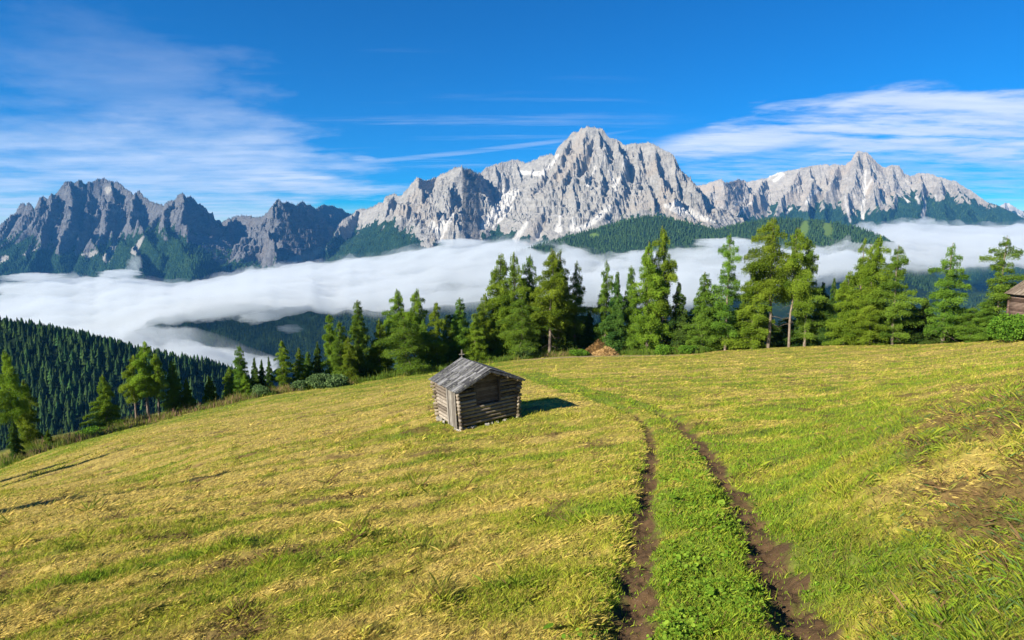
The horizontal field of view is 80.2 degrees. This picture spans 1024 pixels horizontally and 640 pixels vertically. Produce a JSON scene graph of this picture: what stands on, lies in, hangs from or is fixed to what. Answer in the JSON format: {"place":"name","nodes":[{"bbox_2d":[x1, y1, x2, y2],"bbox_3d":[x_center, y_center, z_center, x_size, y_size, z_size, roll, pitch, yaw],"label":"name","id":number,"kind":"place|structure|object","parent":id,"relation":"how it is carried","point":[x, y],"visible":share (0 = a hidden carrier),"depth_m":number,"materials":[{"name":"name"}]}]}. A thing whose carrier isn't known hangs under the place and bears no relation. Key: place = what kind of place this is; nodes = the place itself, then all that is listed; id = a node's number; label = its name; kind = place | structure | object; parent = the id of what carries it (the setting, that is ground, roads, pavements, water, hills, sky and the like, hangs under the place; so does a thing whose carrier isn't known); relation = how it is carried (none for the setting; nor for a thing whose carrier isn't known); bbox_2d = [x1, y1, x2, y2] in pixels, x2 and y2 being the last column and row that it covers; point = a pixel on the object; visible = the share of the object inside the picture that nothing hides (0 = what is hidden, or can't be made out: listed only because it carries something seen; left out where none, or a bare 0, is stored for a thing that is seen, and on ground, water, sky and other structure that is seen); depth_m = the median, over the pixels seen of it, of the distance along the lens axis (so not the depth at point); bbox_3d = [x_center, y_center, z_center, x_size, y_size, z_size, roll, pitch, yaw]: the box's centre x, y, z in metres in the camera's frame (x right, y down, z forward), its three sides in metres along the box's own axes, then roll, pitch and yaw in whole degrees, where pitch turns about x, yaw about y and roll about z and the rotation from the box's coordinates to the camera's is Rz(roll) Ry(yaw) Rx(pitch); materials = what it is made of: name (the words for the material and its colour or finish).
{"place":"outdoors","nodes":[
{"label":"outdoors","id":0,"kind":"place"},
{"bbox_2d":[1,328,249,449],"bbox_3d":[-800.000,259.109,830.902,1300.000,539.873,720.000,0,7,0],"label":"forest hill","id":1,"kind":"structure","parent":0,"point":[200,390],"depth_m":819.16,"materials":[{"name":"green plant"}]},
{"bbox_2d":[0,315,252,449],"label":"hillside forest","id":2,"kind":"object","parent":1,"relation":"on","point":[216,368],"visible":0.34,"depth_m":825.44,"materials":[{"name":"green plant"}]},
{"bbox_2d":[0,178,350,295],"bbox_3d":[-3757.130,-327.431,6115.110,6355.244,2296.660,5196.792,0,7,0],"label":"mountain range","id":3,"kind":"structure","parent":0,"point":[295,239],"depth_m":5883.15,"materials":[{"name":"grey stone"}]},
{"bbox_2d":[0,214,293,279],"bbox_3d":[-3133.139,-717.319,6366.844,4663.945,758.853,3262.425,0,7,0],"label":"mountain forest","id":4,"kind":"object","parent":3,"relation":"on","point":[139,263],"visible":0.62,"depth_m":5565.90,"materials":[{"name":"green plant"}]},
{"bbox_2d":[0,290,1003,375],"bbox_3d":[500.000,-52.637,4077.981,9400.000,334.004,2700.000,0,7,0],"label":"valley slope","id":5,"kind":"structure","parent":0,"point":[129,317],"depth_m":3387.62,"materials":[{"name":"plant"}]},
{"bbox_2d":[133,292,1012,373],"bbox_3d":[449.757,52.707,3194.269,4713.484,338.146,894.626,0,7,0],"label":"valley forest","id":6,"kind":"object","parent":5,"relation":"on","point":[188,347],"visible":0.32,"depth_m":3288.18,"materials":[{"name":"green plant"}]},
{"bbox_2d":[0,339,1023,639],"bbox_3d":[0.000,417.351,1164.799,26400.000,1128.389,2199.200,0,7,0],"label":"meadow","id":7,"kind":"structure","parent":0,"point":[766,551],"depth_m":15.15,"materials":[{"name":"plant"}]},
{"bbox_2d":[0,350,31,444],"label":"larch tree","id":8,"kind":"object","parent":7,"relation":"on","point":[9,384],"visible":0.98,"depth_m":86.72,"materials":[{"name":"green plant"}]},
{"bbox_2d":[6,417,27,458],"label":"spruce tree","id":9,"kind":"object","parent":7,"relation":"on","point":[13,446],"visible":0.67,"depth_m":85.80,"materials":[{"name":"green plant"}]},
{"bbox_2d":[13,380,43,450],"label":"larch tree","id":10,"kind":"object","parent":7,"relation":"on","point":[22,422],"visible":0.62,"depth_m":93.19,"materials":[{"name":"green plant"}]},
{"bbox_2d":[75,425,106,436],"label":"bush","id":11,"kind":"object","parent":7,"relation":"on","point":[88,429],"visible":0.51,"depth_m":96.29,"materials":[{"name":"green plant"}]},
{"bbox_2d":[79,374,127,427],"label":"larch tree","id":12,"kind":"object","parent":7,"relation":"on","point":[103,414],"visible":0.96,"depth_m":99.70,"materials":[{"name":"green plant"}]},
{"bbox_2d":[118,355,142,417],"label":"larch tree","id":13,"kind":"object","parent":7,"relation":"on","point":[130,370],"visible":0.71,"depth_m":104.88,"materials":[{"name":"green plant"}]},
{"bbox_2d":[128,341,156,416],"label":"larch tree","id":14,"kind":"object","parent":7,"relation":"on","point":[143,375],"visible":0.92,"depth_m":105.17,"materials":[{"name":"green plant"}]},
{"bbox_2d":[147,354,169,413],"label":"larch tree","id":15,"kind":"object","parent":7,"relation":"on","point":[155,377],"visible":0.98,"depth_m":105.83,"materials":[{"name":"green plant"}]},
{"bbox_2d":[160,361,184,412],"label":"conifer tree","id":16,"kind":"object","parent":7,"relation":"on","point":[172,381],"visible":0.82,"depth_m":108.64,"materials":[{"name":"green plant"}]},
{"bbox_2d":[174,378,196,412],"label":"spruce tree","id":17,"kind":"object","parent":7,"relation":"on","point":[187,398],"visible":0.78,"depth_m":109.26,"materials":[{"name":"green plant"}]},
{"bbox_2d":[202,375,218,402],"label":"spruce tree","id":18,"kind":"object","parent":7,"relation":"on","point":[210,389],"visible":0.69,"depth_m":111.79,"materials":[{"name":"green plant"}]},
{"bbox_2d":[222,367,237,397],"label":"larch tree","id":19,"kind":"object","parent":7,"relation":"on","point":[230,386],"visible":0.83,"depth_m":115.20,"materials":[{"name":"green plant"}]},
{"bbox_2d":[230,345,249,393],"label":"larch tree","id":20,"kind":"object","parent":7,"relation":"on","point":[238,371],"visible":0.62,"depth_m":118.57,"materials":[{"name":"green plant"}]},
{"bbox_2d":[238,373,251,394],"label":"larch tree","id":21,"kind":"object","parent":7,"relation":"on","point":[244,386],"visible":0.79,"depth_m":114.37,"materials":[{"name":"green plant"}]},
{"bbox_2d":[247,358,261,391],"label":"spruce tree","id":22,"kind":"object","parent":7,"relation":"on","point":[253,380],"visible":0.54,"depth_m":117.82,"materials":[{"name":"green plant"}]},
{"bbox_2d":[251,384,270,397],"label":"bush","id":23,"kind":"object","parent":7,"relation":"on","point":[261,389],"visible":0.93,"depth_m":110.86,"materials":[{"name":"green plant"}]},
{"bbox_2d":[258,359,266,386],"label":"spruce tree","id":24,"kind":"object","parent":7,"relation":"on","point":[262,375],"visible":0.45,"depth_m":122.51,"materials":[{"name":"green plant"}]},
{"bbox_2d":[264,357,276,389],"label":"spruce tree","id":25,"kind":"object","parent":7,"relation":"on","point":[269,377],"visible":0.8,"depth_m":117.09,"materials":[{"name":"green plant"}]},
{"bbox_2d":[273,340,293,386],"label":"larch tree","id":26,"kind":"object","parent":7,"relation":"on","point":[283,378],"visible":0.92,"depth_m":117.64,"materials":[{"name":"green plant"}]},
{"bbox_2d":[288,348,308,382],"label":"larch tree","id":27,"kind":"object","parent":7,"relation":"on","point":[299,375],"visible":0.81,"depth_m":120.54,"materials":[{"name":"green plant"}]},
{"bbox_2d":[289,380,307,390],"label":"bush","id":28,"kind":"object","parent":7,"relation":"on","point":[302,384],"visible":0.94,"depth_m":113.63,"materials":[{"name":"green plant"}]},
{"bbox_2d":[303,352,316,378],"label":"larch tree","id":29,"kind":"object","parent":7,"relation":"on","point":[308,361],"visible":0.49,"depth_m":123.09,"materials":[{"name":"green plant"}]},
{"bbox_2d":[311,341,324,373],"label":"spruce tree","id":30,"kind":"object","parent":7,"relation":"on","point":[317,360],"visible":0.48,"depth_m":124.61,"materials":[{"name":"green plant"}]},
{"bbox_2d":[305,373,348,388],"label":"bush","id":31,"kind":"object","parent":7,"relation":"on","point":[320,381],"visible":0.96,"depth_m":112.70,"materials":[{"name":"green plant"}]},
{"bbox_2d":[319,314,337,373],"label":"larch tree","id":32,"kind":"object","parent":7,"relation":"on","point":[328,337],"visible":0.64,"depth_m":123.81,"materials":[{"name":"green plant"}]},
{"bbox_2d":[330,320,355,379],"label":"larch tree","id":33,"kind":"object","parent":7,"relation":"on","point":[337,350],"visible":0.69,"depth_m":120.38,"materials":[{"name":"green plant"}]},
{"bbox_2d":[340,336,360,379],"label":"larch tree","id":34,"kind":"object","parent":7,"relation":"on","point":[349,356],"visible":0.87,"depth_m":119.53,"materials":[{"name":"green plant"}]},
{"bbox_2d":[0,345,704,468],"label":"tall grass","id":35,"kind":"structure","parent":7,"relation":"on","point":[39,446],"depth_m":108.49,"materials":[{"name":"green plant"}]},
{"bbox_2d":[347,300,378,377],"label":"larch tree","id":36,"kind":"object","parent":7,"relation":"on","point":[359,338],"visible":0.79,"depth_m":124.24,"materials":[{"name":"green plant"}]},
{"bbox_2d":[366,319,396,374],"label":"larch tree","id":37,"kind":"object","parent":7,"relation":"on","point":[379,367],"visible":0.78,"depth_m":126.08,"materials":[{"name":"green plant"}]},
{"bbox_2d":[380,288,407,362],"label":"larch tree","id":38,"kind":"object","parent":7,"relation":"on","point":[399,313],"visible":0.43,"depth_m":130.17,"materials":[{"name":"green plant"}]},
{"bbox_2d":[375,317,443,375],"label":"larch tree","id":39,"kind":"object","parent":7,"relation":"on","point":[407,348],"visible":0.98,"depth_m":121.92,"materials":[{"name":"green plant"}]},
{"bbox_2d":[399,288,429,357],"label":"larch tree","id":40,"kind":"object","parent":7,"relation":"on","point":[412,316],"visible":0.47,"depth_m":128.95,"materials":[{"name":"green plant"}]},
{"bbox_2d":[415,320,438,369],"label":"larch tree","id":41,"kind":"object","parent":7,"relation":"on","point":[423,351],"visible":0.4,"depth_m":128.22,"materials":[{"name":"green plant"}]},
{"bbox_2d":[426,303,448,367],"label":"larch tree","id":42,"kind":"object","parent":7,"relation":"on","point":[437,348],"visible":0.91,"depth_m":128.01,"materials":[{"name":"green plant"}]},
{"bbox_2d":[440,313,457,363],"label":"larch tree","id":43,"kind":"object","parent":7,"relation":"on","point":[448,333],"visible":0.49,"depth_m":134.91,"materials":[{"name":"green plant"}]},
{"bbox_2d":[443,297,473,364],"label":"larch tree","id":44,"kind":"object","parent":7,"relation":"on","point":[459,339],"visible":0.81,"depth_m":131.38,"materials":[{"name":"green plant"}]},
{"bbox_2d":[428,357,525,430],"bbox_3d":[-1.974,4.105,34.391,4.345,3.500,3.711,-8,10,-29],"label":"log cabin","id":45,"kind":"object","parent":7,"relation":"on","point":[464,386],"visible":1,"depth_m":33.42,"materials":[{"name":"grey wood"}]},
{"bbox_2d":[446,389,457,428],"bbox_3d":[-3.236,4.694,32.800,0.116,2.155,1.167,-8,10,-29],"label":"door","id":46,"kind":"structure","parent":45,"relation":"in","point":[450,396],"depth_m":32.74,"materials":[{"name":"brown wood"}]},
{"bbox_2d":[461,315,493,361],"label":"larch tree","id":47,"kind":"object","parent":7,"relation":"on","point":[477,336],"visible":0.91,"depth_m":129.65,"materials":[{"name":"green plant"}]},
{"bbox_2d":[470,294,498,358],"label":"larch tree","id":48,"kind":"object","parent":7,"relation":"on","point":[485,323],"visible":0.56,"depth_m":134.63,"materials":[{"name":"green plant"}]},
{"bbox_2d":[480,253,510,356],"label":"larch tree","id":49,"kind":"object","parent":7,"relation":"on","point":[498,286],"visible":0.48,"depth_m":135.39,"materials":[{"name":"green plant"}]},
{"bbox_2d":[493,252,536,355],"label":"larch tree","id":50,"kind":"object","parent":7,"relation":"on","point":[511,294],"visible":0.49,"depth_m":133.71,"materials":[{"name":"green plant"}]},
{"bbox_2d":[495,298,554,359],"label":"larch tree","id":51,"kind":"object","parent":7,"relation":"on","point":[521,327],"visible":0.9,"depth_m":129.68,"materials":[{"name":"green plant"}]},
{"bbox_2d":[511,254,539,350],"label":"larch tree","id":52,"kind":"object","parent":7,"relation":"on","point":[528,264],"visible":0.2,"depth_m":136.66,"materials":[{"name":"green plant"}]},
{"bbox_2d":[529,310,551,350],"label":"larch tree","id":53,"kind":"object","parent":7,"relation":"on","point":[542,343],"visible":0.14,"depth_m":136.32,"materials":[{"name":"green plant"}]},
{"bbox_2d":[527,248,569,352],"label":"larch tree","id":54,"kind":"object","parent":7,"relation":"on","point":[544,315],"visible":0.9,"depth_m":130.32,"materials":[{"name":"green plant"}]},
{"bbox_2d":[526,249,578,347],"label":"larch tree","id":55,"kind":"object","parent":7,"relation":"on","point":[571,305],"visible":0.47,"depth_m":133.09,"materials":[{"name":"green plant"}]},
{"bbox_2d":[540,321,585,352],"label":"bush","id":56,"kind":"object","parent":7,"relation":"on","point":[564,347],"visible":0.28,"depth_m":135.86,"materials":[{"name":"green plant"}]},
{"bbox_2d":[569,349,589,355],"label":"bush","id":57,"kind":"object","parent":7,"relation":"on","point":[580,352],"visible":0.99,"depth_m":127.63,"materials":[{"name":"green plant"}]},
{"bbox_2d":[564,262,599,346],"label":"conifer tree","id":58,"kind":"object","parent":7,"relation":"on","point":[578,291],"visible":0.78,"depth_m":135.79,"materials":[{"name":"green plant"}]},
{"bbox_2d":[578,312,599,349],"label":"spruce tree","id":59,"kind":"object","parent":7,"relation":"on","point":[589,325],"visible":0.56,"depth_m":138.80,"materials":[{"name":"green plant"}]},
{"bbox_2d":[585,340,604,354],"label":"hay heap","id":60,"kind":"object","parent":7,"relation":"on","point":[596,346],"visible":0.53,"depth_m":132.04,"materials":[{"name":"beige plant"}]},
{"bbox_2d":[591,346,619,355],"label":"hay heap","id":61,"kind":"object","parent":7,"relation":"on","point":[606,351],"visible":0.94,"depth_m":127.40,"materials":[{"name":"beige plant"}]},
{"bbox_2d":[593,260,621,343],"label":"larch tree","id":62,"kind":"object","parent":7,"relation":"on","point":[603,303],"visible":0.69,"depth_m":136.19,"materials":[{"name":"green plant"}]},
{"bbox_2d":[599,272,629,352],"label":"spruce tree","id":63,"kind":"object","parent":7,"relation":"on","point":[617,317],"visible":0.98,"depth_m":132.97,"materials":[{"name":"green plant"}]},
{"bbox_2d":[613,265,646,350],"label":"conifer tree","id":64,"kind":"object","parent":7,"relation":"on","point":[627,308],"visible":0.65,"depth_m":133.10,"materials":[{"name":"green plant"}]},
{"bbox_2d":[626,242,675,351],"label":"larch tree","id":65,"kind":"object","parent":7,"relation":"on","point":[652,332],"visible":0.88,"depth_m":131.12,"materials":[{"name":"green plant"}]},
{"bbox_2d":[642,225,678,343],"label":"larch tree","id":66,"kind":"object","parent":7,"relation":"on","point":[668,267],"visible":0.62,"depth_m":132.36,"materials":[{"name":"green plant"}]},
{"bbox_2d":[654,344,680,354],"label":"bush","id":67,"kind":"object","parent":7,"relation":"on","point":[662,349],"visible":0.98,"depth_m":125.65,"materials":[{"name":"green plant"}]},
{"bbox_2d":[664,282,693,347],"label":"spruce tree","id":68,"kind":"object","parent":7,"relation":"on","point":[679,319],"visible":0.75,"depth_m":132.74,"materials":[{"name":"green plant"}]},
{"bbox_2d":[678,345,697,353],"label":"bush","id":69,"kind":"object","parent":7,"relation":"on","point":[683,349],"visible":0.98,"depth_m":124.12,"materials":[{"name":"green plant"}]},
{"bbox_2d":[680,272,725,351],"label":"larch tree","id":70,"kind":"object","parent":7,"relation":"on","point":[704,311],"visible":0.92,"depth_m":127.28,"materials":[{"name":"green plant"}]},
{"bbox_2d":[700,234,743,349],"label":"larch tree","id":71,"kind":"object","parent":7,"relation":"on","point":[722,307],"visible":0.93,"depth_m":125.64,"materials":[{"name":"green plant"}]},
{"bbox_2d":[543,428,934,639],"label":"herbs","id":72,"kind":"object","parent":7,"relation":"on","point":[693,618],"visible":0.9,"depth_m":6.84,"materials":[{"name":"green plant"}]},
{"bbox_2d":[720,260,774,349],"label":"larch tree","id":73,"kind":"object","parent":7,"relation":"on","point":[750,331],"visible":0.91,"depth_m":124.06,"materials":[{"name":"green plant"}]},
{"bbox_2d":[740,217,795,347],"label":"larch tree","id":74,"kind":"object","parent":7,"relation":"on","point":[765,266],"visible":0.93,"depth_m":121.80,"materials":[{"name":"green plant"}]},
{"bbox_2d":[756,308,785,347],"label":"larch tree","id":75,"kind":"object","parent":7,"relation":"on","point":[765,313],"visible":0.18,"depth_m":136.66,"materials":[{"name":"green plant"}]},
{"bbox_2d":[766,317,794,347],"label":"larch tree","id":76,"kind":"object","parent":7,"relation":"on","point":[783,324],"visible":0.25,"depth_m":136.57,"materials":[{"name":"green plant"}]},
{"bbox_2d":[774,314,815,346],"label":"spruce tree","id":77,"kind":"object","parent":7,"relation":"on","point":[796,342],"visible":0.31,"depth_m":127.93,"materials":[{"name":"green plant"}]},
{"bbox_2d":[776,227,819,346],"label":"larch tree","id":78,"kind":"object","parent":7,"relation":"on","point":[800,286],"visible":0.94,"depth_m":120.27,"materials":[{"name":"green plant"}]},
{"bbox_2d":[782,240,835,345],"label":"larch tree","id":79,"kind":"object","parent":7,"relation":"on","point":[807,323],"visible":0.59,"depth_m":121.86,"materials":[{"name":"green plant"}]},
{"bbox_2d":[806,282,829,345],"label":"spruce tree","id":80,"kind":"object","parent":7,"relation":"on","point":[814,317],"visible":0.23,"depth_m":125.19,"materials":[{"name":"green plant"}]},
{"bbox_2d":[813,277,845,345],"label":"spruce tree","id":81,"kind":"object","parent":7,"relation":"on","point":[821,337],"visible":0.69,"depth_m":121.68,"materials":[{"name":"green plant"}]},
{"bbox_2d":[822,270,873,345],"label":"larch tree","id":82,"kind":"object","parent":7,"relation":"on","point":[845,332],"visible":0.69,"depth_m":117.91,"materials":[{"name":"green plant"}]},
{"bbox_2d":[829,238,882,335],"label":"larch tree","id":83,"kind":"object","parent":7,"relation":"on","point":[857,294],"visible":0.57,"depth_m":116.88,"materials":[{"name":"green plant"}]},
{"bbox_2d":[844,282,889,345],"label":"larch tree","id":84,"kind":"object","parent":7,"relation":"on","point":[869,331],"visible":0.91,"depth_m":113.85,"materials":[{"name":"green plant"}]},
{"bbox_2d":[858,234,897,324],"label":"larch tree","id":85,"kind":"object","parent":7,"relation":"on","point":[879,275],"visible":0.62,"depth_m":113.66,"materials":[{"name":"green plant"}]},
{"bbox_2d":[871,315,912,343],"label":"larch tree","id":86,"kind":"object","parent":7,"relation":"on","point":[900,342],"visible":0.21,"depth_m":115.50,"materials":[{"name":"green plant"}]},
{"bbox_2d":[868,245,928,344],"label":"larch tree","id":87,"kind":"object","parent":7,"relation":"on","point":[899,307],"visible":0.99,"depth_m":111.42,"materials":[{"name":"green plant"}]},
{"bbox_2d":[902,298,937,343],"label":"spruce tree","id":88,"kind":"object","parent":7,"relation":"on","point":[914,339],"visible":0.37,"depth_m":114.87,"materials":[{"name":"green plant"}]},
{"bbox_2d":[918,309,962,343],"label":"spruce tree","id":89,"kind":"object","parent":7,"relation":"on","point":[931,338],"visible":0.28,"depth_m":108.97,"materials":[{"name":"green plant"}]},
{"bbox_2d":[923,242,971,341],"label":"larch tree","id":90,"kind":"object","parent":7,"relation":"on","point":[951,297],"visible":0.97,"depth_m":105.78,"materials":[{"name":"green plant"}]},
{"bbox_2d":[942,307,993,341],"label":"larch tree","id":91,"kind":"object","parent":7,"relation":"on","point":[961,326],"visible":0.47,"depth_m":103.20,"materials":[{"name":"green plant"}]},
{"bbox_2d":[962,298,1000,342],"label":"larch tree","id":92,"kind":"object","parent":7,"relation":"on","point":[985,315],"visible":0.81,"depth_m":100.14,"materials":[{"name":"green plant"}]},
{"bbox_2d":[961,236,1023,327],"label":"larch tree","id":93,"kind":"object","parent":7,"relation":"on","point":[1000,295],"visible":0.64,"depth_m":100.09,"materials":[{"name":"green plant"}]},
{"bbox_2d":[986,313,1023,341],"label":"bush","id":94,"kind":"object","parent":7,"relation":"on","point":[1010,328],"visible":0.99,"depth_m":89.63,"materials":[{"name":"green plant"}]},
{"bbox_2d":[1005,280,1023,337],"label":"wooden hut","id":95,"kind":"object","parent":7,"relation":"on","point":[1017,293],"visible":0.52,"depth_m":96.51,"materials":[{"name":"brown"}]},
{"bbox_2d":[0,0,1023,224],"label":"sky","id":96,"kind":"structure","parent":0,"point":[236,107],"materials":[{"name":"blue"}]},
{"bbox_2d":[317,126,745,295],"bbox_3d":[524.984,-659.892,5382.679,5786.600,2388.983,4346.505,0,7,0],"label":"mountain","id":97,"kind":"structure","parent":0,"point":[586,178],"depth_m":5503.11,"materials":[{"name":"grey stone"}]},
{"bbox_2d":[317,208,741,278],"bbox_3d":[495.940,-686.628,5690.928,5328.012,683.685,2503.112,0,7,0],"label":"mountain forest","id":98,"kind":"object","parent":97,"relation":"on","point":[398,247],"visible":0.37,"depth_m":5221.66,"materials":[{"name":"green plant"}]},
{"bbox_2d":[420,217,979,333],"bbox_3d":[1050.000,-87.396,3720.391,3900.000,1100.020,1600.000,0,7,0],"label":"forest hill","id":99,"kind":"structure","parent":0,"point":[779,312],"depth_m":3624.81,"materials":[{"name":"green plant"}]},
{"bbox_2d":[429,214,973,322],"bbox_3d":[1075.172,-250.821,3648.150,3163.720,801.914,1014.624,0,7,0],"label":"hill forest","id":100,"kind":"object","parent":99,"relation":"on","point":[921,270],"visible":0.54,"depth_m":3637.82,"materials":[{"name":"green plant"}]},
{"bbox_2d":[697,151,1023,290],"bbox_3d":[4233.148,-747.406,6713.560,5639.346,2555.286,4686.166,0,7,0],"label":"mountain range","id":101,"kind":"structure","parent":0,"point":[864,185],"depth_m":7296.23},
{"bbox_2d":[736,189,1023,278],"bbox_3d":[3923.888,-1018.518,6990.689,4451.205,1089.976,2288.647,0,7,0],"label":"mountain forest","id":102,"kind":"object","parent":101,"relation":"on","point":[982,225],"visible":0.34,"depth_m":6722.69,"materials":[{"name":"green plant"}]},
{"bbox_2d":[1000,203,1023,217],"bbox_3d":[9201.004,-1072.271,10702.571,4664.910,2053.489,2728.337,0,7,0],"label":"distant mountain","id":103,"kind":"structure","parent":0,"point":[1009,207],"depth_m":11381.52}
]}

